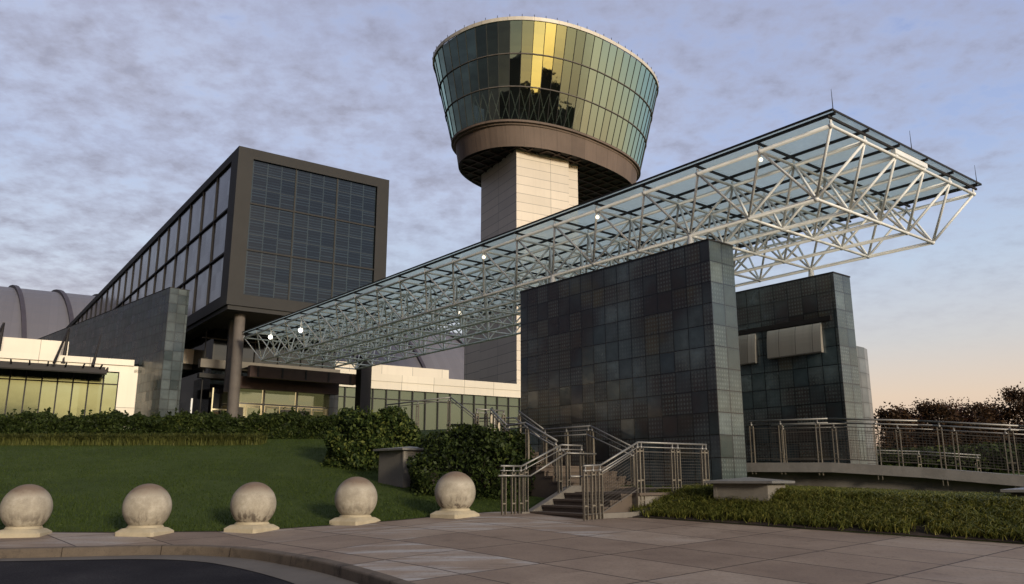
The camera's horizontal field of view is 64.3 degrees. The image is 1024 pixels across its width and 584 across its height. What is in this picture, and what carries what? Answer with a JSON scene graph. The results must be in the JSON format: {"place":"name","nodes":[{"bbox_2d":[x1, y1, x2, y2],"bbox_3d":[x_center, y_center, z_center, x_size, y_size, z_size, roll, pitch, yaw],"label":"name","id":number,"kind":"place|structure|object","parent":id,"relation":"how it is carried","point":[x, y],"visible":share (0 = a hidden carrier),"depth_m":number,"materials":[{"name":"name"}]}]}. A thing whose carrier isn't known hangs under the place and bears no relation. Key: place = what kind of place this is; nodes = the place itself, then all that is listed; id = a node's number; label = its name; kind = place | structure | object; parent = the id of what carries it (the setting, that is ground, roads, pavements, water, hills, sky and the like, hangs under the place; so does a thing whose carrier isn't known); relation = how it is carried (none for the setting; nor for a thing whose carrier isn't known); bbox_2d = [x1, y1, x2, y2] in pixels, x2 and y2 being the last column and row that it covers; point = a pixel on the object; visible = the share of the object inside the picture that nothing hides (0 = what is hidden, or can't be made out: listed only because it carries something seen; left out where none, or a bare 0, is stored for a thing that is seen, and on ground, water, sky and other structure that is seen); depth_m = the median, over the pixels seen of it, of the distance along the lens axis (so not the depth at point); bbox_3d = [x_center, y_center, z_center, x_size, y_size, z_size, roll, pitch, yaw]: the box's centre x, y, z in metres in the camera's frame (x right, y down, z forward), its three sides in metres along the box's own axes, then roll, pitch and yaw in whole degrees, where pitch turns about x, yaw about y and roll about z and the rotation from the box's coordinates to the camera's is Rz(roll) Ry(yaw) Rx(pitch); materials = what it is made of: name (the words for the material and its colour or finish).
{"place":"outdoors","nodes":[
{"label":"outdoors","id":0,"kind":"place"},
{"bbox_2d":[0,432,269,445],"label":"yellow grass","id":1,"kind":"structure","parent":0,"point":[173,439],"depth_m":29.16,"materials":[{"name":"plant"}]},
{"bbox_2d":[0,559,293,583],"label":"road","id":2,"kind":"structure","parent":0,"point":[132,571],"depth_m":11.94,"materials":[{"name":"grey asphalt"}]},
{"bbox_2d":[0,555,358,583],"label":"gutter","id":3,"kind":"object","parent":2,"relation":"on","point":[294,575],"visible":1,"depth_m":12.48,"materials":[{"name":"concrete"}]},
{"bbox_2d":[0,545,414,583],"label":"kerb","id":4,"kind":"structure","parent":2,"relation":"on","point":[355,574],"depth_m":13.44,"materials":[{"name":"concrete"}]},
{"bbox_2d":[61,544,400,583],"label":"kerb joint","id":5,"kind":"object","parent":4,"relation":"on","point":[229,555],"visible":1,"depth_m":13.54,"materials":[{"name":"concrete"}]},
{"bbox_2d":[0,512,1023,583],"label":"pavement","id":6,"kind":"structure","parent":0,"point":[499,548],"depth_m":12.10,"materials":[{"name":"grey concrete"}]},
{"bbox_2d":[0,484,52,537],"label":"ball bollard","id":7,"kind":"object","parent":6,"relation":"on","point":[26,510],"visible":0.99,"depth_m":15.11,"materials":[{"name":"stone"}]},
{"bbox_2d":[114,484,173,536],"bbox_3d":[-7.000,4.215,15.602,0.880,1.060,0.880,-2,-13,8],"label":"ball bollard","id":8,"kind":"object","parent":6,"relation":"on","point":[146,510],"visible":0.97,"depth_m":15.29,"materials":[{"name":"stone"}]},
{"bbox_2d":[223,482,278,533],"bbox_3d":[-5.150,4.321,16.193,0.880,1.060,0.880,-5,-14,21],"label":"ball bollard","id":9,"kind":"object","parent":6,"relation":"on","point":[252,506],"visible":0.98,"depth_m":15.88,"materials":[{"name":"stone"}]},
{"bbox_2d":[329,477,379,525],"bbox_3d":[-3.250,4.387,16.947,0.880,1.060,0.880,-7,-15,29],"label":"ball bollard","id":10,"kind":"object","parent":6,"relation":"on","point":[355,501],"visible":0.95,"depth_m":16.64,"materials":[{"name":"stone"}]},
{"bbox_2d":[430,471,479,518],"bbox_3d":[-1.220,4.390,17.460,0.880,1.060,0.880,-10,-16,37],"label":"ball bollard","id":11,"kind":"object","parent":6,"relation":"on","point":[455,492],"visible":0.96,"depth_m":17.15,"materials":[{"name":"stone"}]},
{"bbox_2d":[0,427,1023,543],"bbox_3d":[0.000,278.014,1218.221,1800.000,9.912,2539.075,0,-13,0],"label":"lawn","id":12,"kind":"structure","parent":0,"point":[533,500],"depth_m":21.78,"materials":[{"name":"green plant"}]},
{"bbox_2d":[0,337,137,429],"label":"cream building","id":13,"kind":"structure","parent":12,"relation":"on","point":[61,394],"depth_m":44.95,"materials":[{"name":"beige paint"}]},
{"bbox_2d":[0,322,108,374],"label":"louvre canopy","id":14,"kind":"object","parent":13,"relation":"attached to","point":[66,368],"visible":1,"depth_m":43.60,"materials":[{"name":"metal"}]},
{"bbox_2d":[39,287,189,429],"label":"tiled wall","id":15,"kind":"structure","parent":12,"relation":"on","point":[147,334],"depth_m":46.00,"materials":[{"name":"tile"}]},
{"bbox_2d":[0,406,339,438],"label":"hedge","id":16,"kind":"object","parent":12,"relation":"on","point":[292,423],"visible":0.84,"depth_m":31.27,"materials":[{"name":"green plant"}]},
{"bbox_2d":[66,146,388,428],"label":"box building","id":17,"kind":"structure","parent":12,"relation":"on","point":[240,241],"depth_m":48.32,"materials":[{"name":"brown metal"}]},
{"bbox_2d":[86,308,90,319],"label":"side window","id":18,"kind":"structure","parent":17,"relation":"in","point":[88,312],"depth_m":87.05,"materials":[{"name":"grey glass"}]},
{"bbox_2d":[91,303,95,317],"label":"side window","id":19,"kind":"structure","parent":17,"relation":"in","point":[93,307],"depth_m":84.62,"materials":[{"name":"grey glass"}]},
{"bbox_2d":[95,297,100,315],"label":"side window","id":20,"kind":"structure","parent":17,"relation":"in","point":[98,302],"depth_m":82.14,"materials":[{"name":"grey glass"}]},
{"bbox_2d":[100,291,106,313],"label":"side window","id":21,"kind":"structure","parent":17,"relation":"in","point":[104,295],"depth_m":79.72,"materials":[{"name":"grey glass"}]},
{"bbox_2d":[105,285,112,311],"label":"side window","id":22,"kind":"structure","parent":17,"relation":"in","point":[109,294],"depth_m":77.25,"materials":[{"name":"grey glass"}]},
{"bbox_2d":[111,279,118,309],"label":"side window","id":23,"kind":"structure","parent":17,"relation":"in","point":[115,289],"depth_m":74.80,"materials":[{"name":"grey glass"}]},
{"bbox_2d":[117,272,125,304],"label":"side window","id":24,"kind":"structure","parent":17,"relation":"in","point":[122,279],"depth_m":72.36,"materials":[{"name":"grey glass"}]},
{"bbox_2d":[124,265,132,298],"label":"side window","id":25,"kind":"structure","parent":17,"relation":"in","point":[129,272],"depth_m":69.92,"materials":[{"name":"grey glass"}]},
{"bbox_2d":[130,291,136,301],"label":"side window","id":26,"kind":"structure","parent":17,"relation":"in","point":[133,297],"depth_m":66.96,"materials":[{"name":"grey glass"}]},
{"bbox_2d":[131,257,140,292],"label":"side window","id":27,"kind":"structure","parent":17,"relation":"in","point":[137,264],"depth_m":67.48,"materials":[{"name":"grey glass"}]},
{"bbox_2d":[138,284,144,298],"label":"side window","id":28,"kind":"structure","parent":17,"relation":"in","point":[141,291],"depth_m":64.53,"materials":[{"name":"grey glass"}]},
{"bbox_2d":[139,249,148,285],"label":"side window","id":29,"kind":"structure","parent":17,"relation":"in","point":[144,262],"depth_m":65.05,"materials":[{"name":"grey glass"}]},
{"bbox_2d":[146,276,153,295],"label":"side window","id":30,"kind":"structure","parent":17,"relation":"in","point":[149,289],"depth_m":62.05,"materials":[{"name":"grey glass"}]},
{"bbox_2d":[147,240,157,278],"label":"side window","id":31,"kind":"structure","parent":17,"relation":"in","point":[153,250],"depth_m":62.59,"materials":[{"name":"grey glass"}]},
{"bbox_2d":[154,267,163,292],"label":"side window","id":32,"kind":"structure","parent":17,"relation":"in","point":[159,275],"depth_m":59.61,"materials":[{"name":"grey glass"}]},
{"bbox_2d":[156,230,167,270],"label":"side window","id":33,"kind":"structure","parent":17,"relation":"in","point":[163,239],"depth_m":60.17,"materials":[{"name":"grey glass"}]},
{"bbox_2d":[164,258,174,288],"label":"side window","id":34,"kind":"structure","parent":17,"relation":"in","point":[169,269],"depth_m":57.11,"materials":[{"name":"grey glass"}]},
{"bbox_2d":[166,218,178,261],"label":"side window","id":35,"kind":"structure","parent":17,"relation":"in","point":[172,238],"depth_m":57.72,"materials":[{"name":"grey glass"}]},
{"bbox_2d":[174,248,185,287],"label":"side window","id":36,"kind":"structure","parent":17,"relation":"in","point":[180,258],"depth_m":54.66,"materials":[{"name":"grey glass"}]},
{"bbox_2d":[177,207,189,251],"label":"side window","id":37,"kind":"structure","parent":17,"relation":"in","point":[184,218],"depth_m":55.29,"materials":[{"name":"grey glass"}]},
{"bbox_2d":[184,277,194,316],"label":"side window","id":38,"kind":"structure","parent":17,"relation":"in","point":[190,284],"depth_m":51.20,"materials":[{"name":"grey glass"}]},
{"bbox_2d":[185,237,198,280],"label":"side window","id":39,"kind":"structure","parent":17,"relation":"in","point":[193,247],"depth_m":52.22,"materials":[{"name":"grey glass"}]},
{"bbox_2d":[188,194,202,241],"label":"side window","id":40,"kind":"structure","parent":17,"relation":"in","point":[197,205],"depth_m":52.84,"materials":[{"name":"grey glass"}]},
{"bbox_2d":[194,267,208,311],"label":"side window","id":41,"kind":"structure","parent":17,"relation":"in","point":[202,278],"depth_m":49.20,"materials":[{"name":"grey glass"}]},
{"bbox_2d":[197,224,212,271],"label":"side window","id":42,"kind":"structure","parent":17,"relation":"in","point":[205,240],"depth_m":49.78,"materials":[{"name":"grey glass"}]},
{"bbox_2d":[201,180,216,230],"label":"side window","id":43,"kind":"structure","parent":17,"relation":"in","point":[209,195],"depth_m":50.42,"materials":[{"name":"grey glass"}]},
{"bbox_2d":[208,256,223,303],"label":"side window","id":44,"kind":"structure","parent":17,"relation":"in","point":[217,267],"depth_m":46.82,"materials":[{"name":"grey glass"}]},
{"bbox_2d":[212,212,226,259],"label":"side window","id":45,"kind":"structure","parent":17,"relation":"in","point":[220,225],"depth_m":47.41,"materials":[{"name":"grey glass"}]},
{"bbox_2d":[215,166,230,217],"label":"side window","id":46,"kind":"structure","parent":17,"relation":"in","point":[224,180],"depth_m":48.03,"materials":[{"name":"grey glass"}]},
{"bbox_2d":[243,250,289,299],"bbox_3d":[-13.745,-0.934,45.697,2.500,2.500,0.040,9,-16,-34],"label":"front window","id":47,"kind":"structure","parent":17,"relation":"in","point":[266,275],"depth_m":45.66,"materials":[{"name":"blue glass"}]},
{"bbox_2d":[247,204,292,254],"bbox_3d":[-13.745,-3.512,46.292,2.500,2.630,0.040,9,-16,-34],"label":"front window","id":48,"kind":"structure","parent":17,"relation":"in","point":[269,229],"depth_m":46.26,"materials":[{"name":"blue glass"}]},
{"bbox_2d":[250,161,295,209],"bbox_3d":[-13.745,-6.104,46.890,2.500,2.530,0.040,9,-16,-34],"label":"front window","id":49,"kind":"structure","parent":17,"relation":"in","point":[272,185],"depth_m":46.86,"materials":[{"name":"blue glass"}]},
{"bbox_2d":[289,258,332,303],"bbox_3d":[-11.639,-0.599,47.149,2.500,2.500,0.040,9,-16,-34],"label":"front window","id":50,"kind":"structure","parent":17,"relation":"in","point":[310,281],"depth_m":47.10,"materials":[{"name":"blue glass"}]},
{"bbox_2d":[292,213,334,261],"bbox_3d":[-11.639,-3.176,47.744,2.500,2.630,0.040,9,-16,-34],"label":"front window","id":51,"kind":"structure","parent":17,"relation":"in","point":[313,237],"depth_m":47.71,"materials":[{"name":"blue glass"}]},
{"bbox_2d":[295,170,336,217],"bbox_3d":[-11.639,-5.768,48.343,2.500,2.530,0.040,9,-16,-34],"label":"front window","id":52,"kind":"structure","parent":17,"relation":"in","point":[315,194],"depth_m":48.32,"materials":[{"name":"blue glass"}]},
{"bbox_2d":[332,264,372,296],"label":"front window","id":53,"kind":"structure","parent":17,"relation":"in","point":[345,278],"depth_m":48.55,"materials":[{"name":"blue glass"}]},
{"bbox_2d":[334,221,373,268],"bbox_3d":[-9.530,-2.840,49.200,2.510,2.630,0.040,9,-16,-34],"label":"front window","id":54,"kind":"structure","parent":17,"relation":"in","point":[354,243],"depth_m":49.18,"materials":[{"name":"blue glass"}]},
{"bbox_2d":[336,179,375,225],"bbox_3d":[-9.530,-5.432,49.798,2.510,2.530,0.040,9,-16,-34],"label":"front window","id":55,"kind":"structure","parent":17,"relation":"in","point":[355,202],"depth_m":49.77,"materials":[{"name":"blue glass"}]},
{"bbox_2d":[0,285,463,379],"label":"hangar","id":56,"kind":"structure","parent":12,"relation":"on","point":[30,314],"depth_m":129.36,"materials":[{"name":"paint"}]},
{"bbox_2d":[210,387,338,429],"bbox_3d":[-13.818,7.157,47.671,7.278,3.200,1.106,9,-16,-35],"label":"entrance lobby","id":57,"kind":"object","parent":12,"relation":"on","point":[265,401],"visible":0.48,"depth_m":47.93,"materials":[{"name":"green"}]},
{"bbox_2d":[238,404,244,417],"bbox_3d":[-15.520,7.345,45.862,0.840,2.020,0.060,10,-16,-37],"label":"door","id":58,"kind":"structure","parent":57,"relation":"in","point":[241,411],"depth_m":46.15,"materials":[{"name":"beige metal"}]},
{"bbox_2d":[245,405,259,429],"bbox_3d":[-14.830,7.468,46.394,0.840,2.020,0.060,10,-16,-37],"label":"door","id":59,"kind":"structure","parent":57,"relation":"in","point":[250,406],"depth_m":46.50,"materials":[{"name":"beige metal"}]},
{"bbox_2d":[265,406,278,412],"bbox_3d":[-13.936,7.627,47.083,0.840,2.020,0.060,10,-16,-37],"label":"door","id":60,"kind":"structure","parent":57,"relation":"in","point":[266,407],"depth_m":47.21,"materials":[{"name":"beige metal"}]},
{"bbox_2d":[279,407,290,427],"bbox_3d":[-13.246,7.750,47.615,0.840,2.020,0.060,10,-16,-37],"label":"door","id":61,"kind":"structure","parent":57,"relation":"in","point":[281,408],"depth_m":47.72,"materials":[{"name":"beige metal"}]},
{"bbox_2d":[298,408,311,415],"bbox_3d":[-12.352,7.909,48.304,0.840,2.020,0.060,10,-16,-37],"label":"door","id":62,"kind":"structure","parent":57,"relation":"in","point":[306,409],"depth_m":48.54,"materials":[{"name":"beige metal"}]},
{"bbox_2d":[311,409,324,414],"bbox_3d":[-11.662,8.032,48.836,0.840,2.020,0.060,10,-16,-37],"label":"door","id":63,"kind":"structure","parent":57,"relation":"in","point":[323,410],"depth_m":49.06,"materials":[{"name":"beige glass"}]},
{"bbox_2d":[240,356,371,414],"bbox_3d":[-11.987,6.090,46.605,7.350,5.200,2.550,10,-16,-37],"label":"entrance porch","id":64,"kind":"object","parent":12,"relation":"on","point":[286,380],"visible":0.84,"depth_m":47.15,"materials":[{"name":"brown metal"}]},
{"bbox_2d":[182,349,520,429],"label":"cream building","id":65,"kind":"structure","parent":12,"relation":"on","point":[390,384],"depth_m":58.27,"materials":[{"name":"beige paint"}]},
{"bbox_2d":[320,405,422,470],"bbox_3d":[-4.227,4.565,25.253,3.212,2.070,2.897,0,-13,0],"label":"round shrub","id":66,"kind":"object","parent":12,"relation":"on","point":[345,442],"visible":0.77,"depth_m":24.39,"materials":[{"name":"green plant"}]},
{"bbox_2d":[373,446,438,487],"bbox_3d":[-2.750,4.823,21.670,1.390,1.410,1.390,11,-17,-41],"label":"utility box","id":67,"kind":"object","parent":12,"relation":"on","point":[393,468],"visible":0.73,"depth_m":21.22,"materials":[{"name":"concrete"}]},
{"bbox_2d":[386,397,519,430],"bbox_3d":[-2.197,4.603,28.106,5.738,2.013,0.457,-7,-15,28],"label":"railing","id":68,"kind":"object","parent":12,"relation":"on","point":[448,412],"visible":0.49,"depth_m":28.46,"materials":[{"name":"metal"}]},
{"bbox_2d":[446,424,470,437],"bbox_3d":[-1.900,5.184,29.079,0.900,0.890,0.900,0,-13,0],"label":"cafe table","id":69,"kind":"object","parent":12,"relation":"on","point":[457,426],"visible":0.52,"depth_m":28.96,"materials":[{"name":"metal"}]},
{"bbox_2d":[406,422,544,500],"bbox_3d":[-0.976,4.458,21.122,4.038,2.100,3.234,0,-13,0],"label":"spreading shrub","id":70,"kind":"object","parent":12,"relation":"on","point":[498,448],"visible":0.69,"depth_m":20.22,"materials":[{"name":"green plant"}]},
{"bbox_2d":[378,450,674,518],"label":"stairs","id":71,"kind":"structure","parent":12,"relation":"on","point":[567,502],"depth_m":18.68,"materials":[{"name":"stone"}]},
{"bbox_2d":[475,408,505,431],"bbox_3d":[-0.637,4.057,23.999,1.098,1.191,0.072,10,-16,-37],"label":"railing","id":72,"kind":"object","parent":71,"relation":"on","point":[485,415],"visible":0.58,"depth_m":23.99,"materials":[{"name":"metal"}]},
{"bbox_2d":[490,408,564,480],"bbox_3d":[0.165,4.064,21.651,0.539,2.272,4.347,6,-14,-24],"label":"railing","id":73,"kind":"object","parent":71,"relation":"on","point":[554,445],"visible":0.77,"depth_m":20.66,"materials":[{"name":"metal"}]},
{"bbox_2d":[498,444,595,514],"bbox_3d":[0.819,4.314,18.577,2.950,1.691,0.174,10,-16,-37],"label":"railing","id":74,"kind":"object","parent":71,"relation":"on","point":[522,475],"visible":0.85,"depth_m":18.25,"materials":[{"name":"metal"}]},
{"bbox_2d":[515,410,635,486],"bbox_3d":[1.636,4.287,22.334,0.204,2.385,4.828,10,-16,-37],"label":"railing","id":75,"kind":"object","parent":71,"relation":"on","point":[590,434],"visible":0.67,"depth_m":21.92,"materials":[{"name":"metal"}]},
{"bbox_2d":[570,441,709,520],"bbox_3d":[2.845,4.123,17.710,4.036,1.709,0.246,9,-16,-34],"label":"railing","id":76,"kind":"object","parent":71,"relation":"on","point":[598,479],"visible":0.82,"depth_m":17.58,"materials":[{"name":"metal"}]},
{"bbox_2d":[432,15,658,383],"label":"observation tower","id":77,"kind":"structure","parent":12,"relation":"on","point":[568,108],"depth_m":88.67,"materials":[{"name":"green glass"}]},
{"bbox_2d":[108,511,1018,543],"bbox_3d":[5.467,3.897,11.575,49.517,1.004,9.360,-5,-14,20],"label":"soil edge","id":78,"kind":"object","parent":12,"relation":"on","point":[641,517],"visible":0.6,"depth_m":15.89,"materials":[{"name":"brown soil"}]},
{"bbox_2d":[520,238,746,486],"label":"tiled wall","id":79,"kind":"structure","parent":12,"relation":"on","point":[643,349],"depth_m":21.33,"materials":[{"name":"tile"}]},
{"bbox_2d":[242,91,981,369],"bbox_3d":[-0.961,0.313,32.784,7.380,2.460,34.616,10,-16,-37],"label":"space frame canopy","id":80,"kind":"object","parent":79,"relation":"on","point":[820,191],"visible":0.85,"depth_m":23.95,"materials":[{"name":"white metal"}]},
{"bbox_2d":[597,497,682,518],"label":"edging kerb","id":81,"kind":"structure","parent":12,"relation":"on","point":[621,514],"depth_m":17.05,"materials":[{"name":"concrete"}]},
{"bbox_2d":[736,271,867,463],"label":"tiled wall","id":82,"kind":"structure","parent":12,"relation":"on","point":[797,349],"depth_m":23.93,"materials":[{"name":"tile"}]},
{"bbox_2d":[614,482,1023,542],"bbox_3d":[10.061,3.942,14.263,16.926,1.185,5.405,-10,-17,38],"label":"border grass","id":83,"kind":"structure","parent":12,"relation":"on","point":[864,508],"depth_m":15.13,"materials":[{"name":"green plant"}]},
{"bbox_2d":[703,477,794,503],"bbox_3d":[5.000,4.393,17.049,1.470,1.010,1.320,-10,-16,37],"label":"bench","id":84,"kind":"object","parent":83,"relation":"on","point":[754,487],"visible":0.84,"depth_m":16.70,"materials":[{"name":"concrete"}]},
{"bbox_2d":[1000,487,1023,496],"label":"bench","id":85,"kind":"object","parent":83,"relation":"on","point":[1018,492],"visible":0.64,"depth_m":14.85,"materials":[{"name":"concrete"}]},
{"bbox_2d":[856,346,877,464],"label":"curved wall","id":86,"kind":"structure","parent":12,"relation":"on","point":[865,385],"depth_m":28.95,"materials":[{"name":"tile"}]},
{"bbox_2d":[746,462,1023,493],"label":"ramp bridge","id":87,"kind":"structure","parent":12,"relation":"on","point":[848,475],"depth_m":19.95,"materials":[{"name":"concrete"}]},
{"bbox_2d":[748,418,1023,487],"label":"railing","id":88,"kind":"object","parent":87,"relation":"on","point":[818,452],"visible":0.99,"depth_m":19.98,"materials":[{"name":"metal"}]},
{"bbox_2d":[771,422,1023,473],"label":"railing","id":89,"kind":"object","parent":87,"relation":"on","point":[954,447],"visible":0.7,"depth_m":21.22,"materials":[{"name":"metal"}]},
{"bbox_2d":[874,401,922,448],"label":"autumn tree","id":90,"kind":"object","parent":12,"relation":"on","point":[897,413],"visible":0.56,"depth_m":90.15,"materials":[{"name":"brown plant"}]},
{"bbox_2d":[883,405,933,447],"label":"autumn tree","id":91,"kind":"object","parent":12,"relation":"on","point":[914,435],"visible":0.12,"depth_m":93.51,"materials":[{"name":"brown plant"}]},
{"bbox_2d":[877,450,980,471],"bbox_3d":[15.256,6.591,30.835,4.612,1.314,0.121,-3,-13,12],"label":"bench","id":92,"kind":"object","parent":12,"relation":"on","point":[977,455],"visible":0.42,"depth_m":30.79,"materials":[{"name":"metal"}]},
{"bbox_2d":[906,396,975,446],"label":"autumn tree","id":93,"kind":"object","parent":12,"relation":"on","point":[935,412],"visible":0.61,"depth_m":91.52,"materials":[{"name":"brown plant"}]},
{"bbox_2d":[877,442,1023,472],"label":"scrub","id":94,"kind":"object","parent":12,"relation":"on","point":[890,457],"visible":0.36,"depth_m":83.22,"materials":[{"name":"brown plant"}]},
{"bbox_2d":[925,404,976,445],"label":"autumn tree","id":95,"kind":"object","parent":12,"relation":"on","point":[961,415],"visible":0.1,"depth_m":94.59,"materials":[{"name":"brown plant"}]},
{"bbox_2d":[937,397,973,417],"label":"autumn tree","id":96,"kind":"object","parent":12,"relation":"on","point":[956,403],"visible":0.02,"depth_m":100.75,"materials":[{"name":"brown plant"}]},
{"bbox_2d":[947,398,1018,445],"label":"autumn tree","id":97,"kind":"object","parent":12,"relation":"on","point":[976,410],"visible":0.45,"depth_m":91.87,"materials":[{"name":"brown plant"}]},
{"bbox_2d":[963,398,1021,442],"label":"autumn tree","id":98,"kind":"object","parent":12,"relation":"on","point":[991,406],"visible":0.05,"depth_m":95.87,"materials":[{"name":"brown plant"}]},
{"bbox_2d":[990,381,1023,444],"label":"autumn tree","id":99,"kind":"object","parent":12,"relation":"on","point":[1013,397],"visible":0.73,"depth_m":93.99,"materials":[{"name":"brown plant"}]},
{"bbox_2d":[0,0,1023,445],"label":"sky","id":100,"kind":"structure","parent":0,"point":[114,114],"materials":[{"name":"blue"}]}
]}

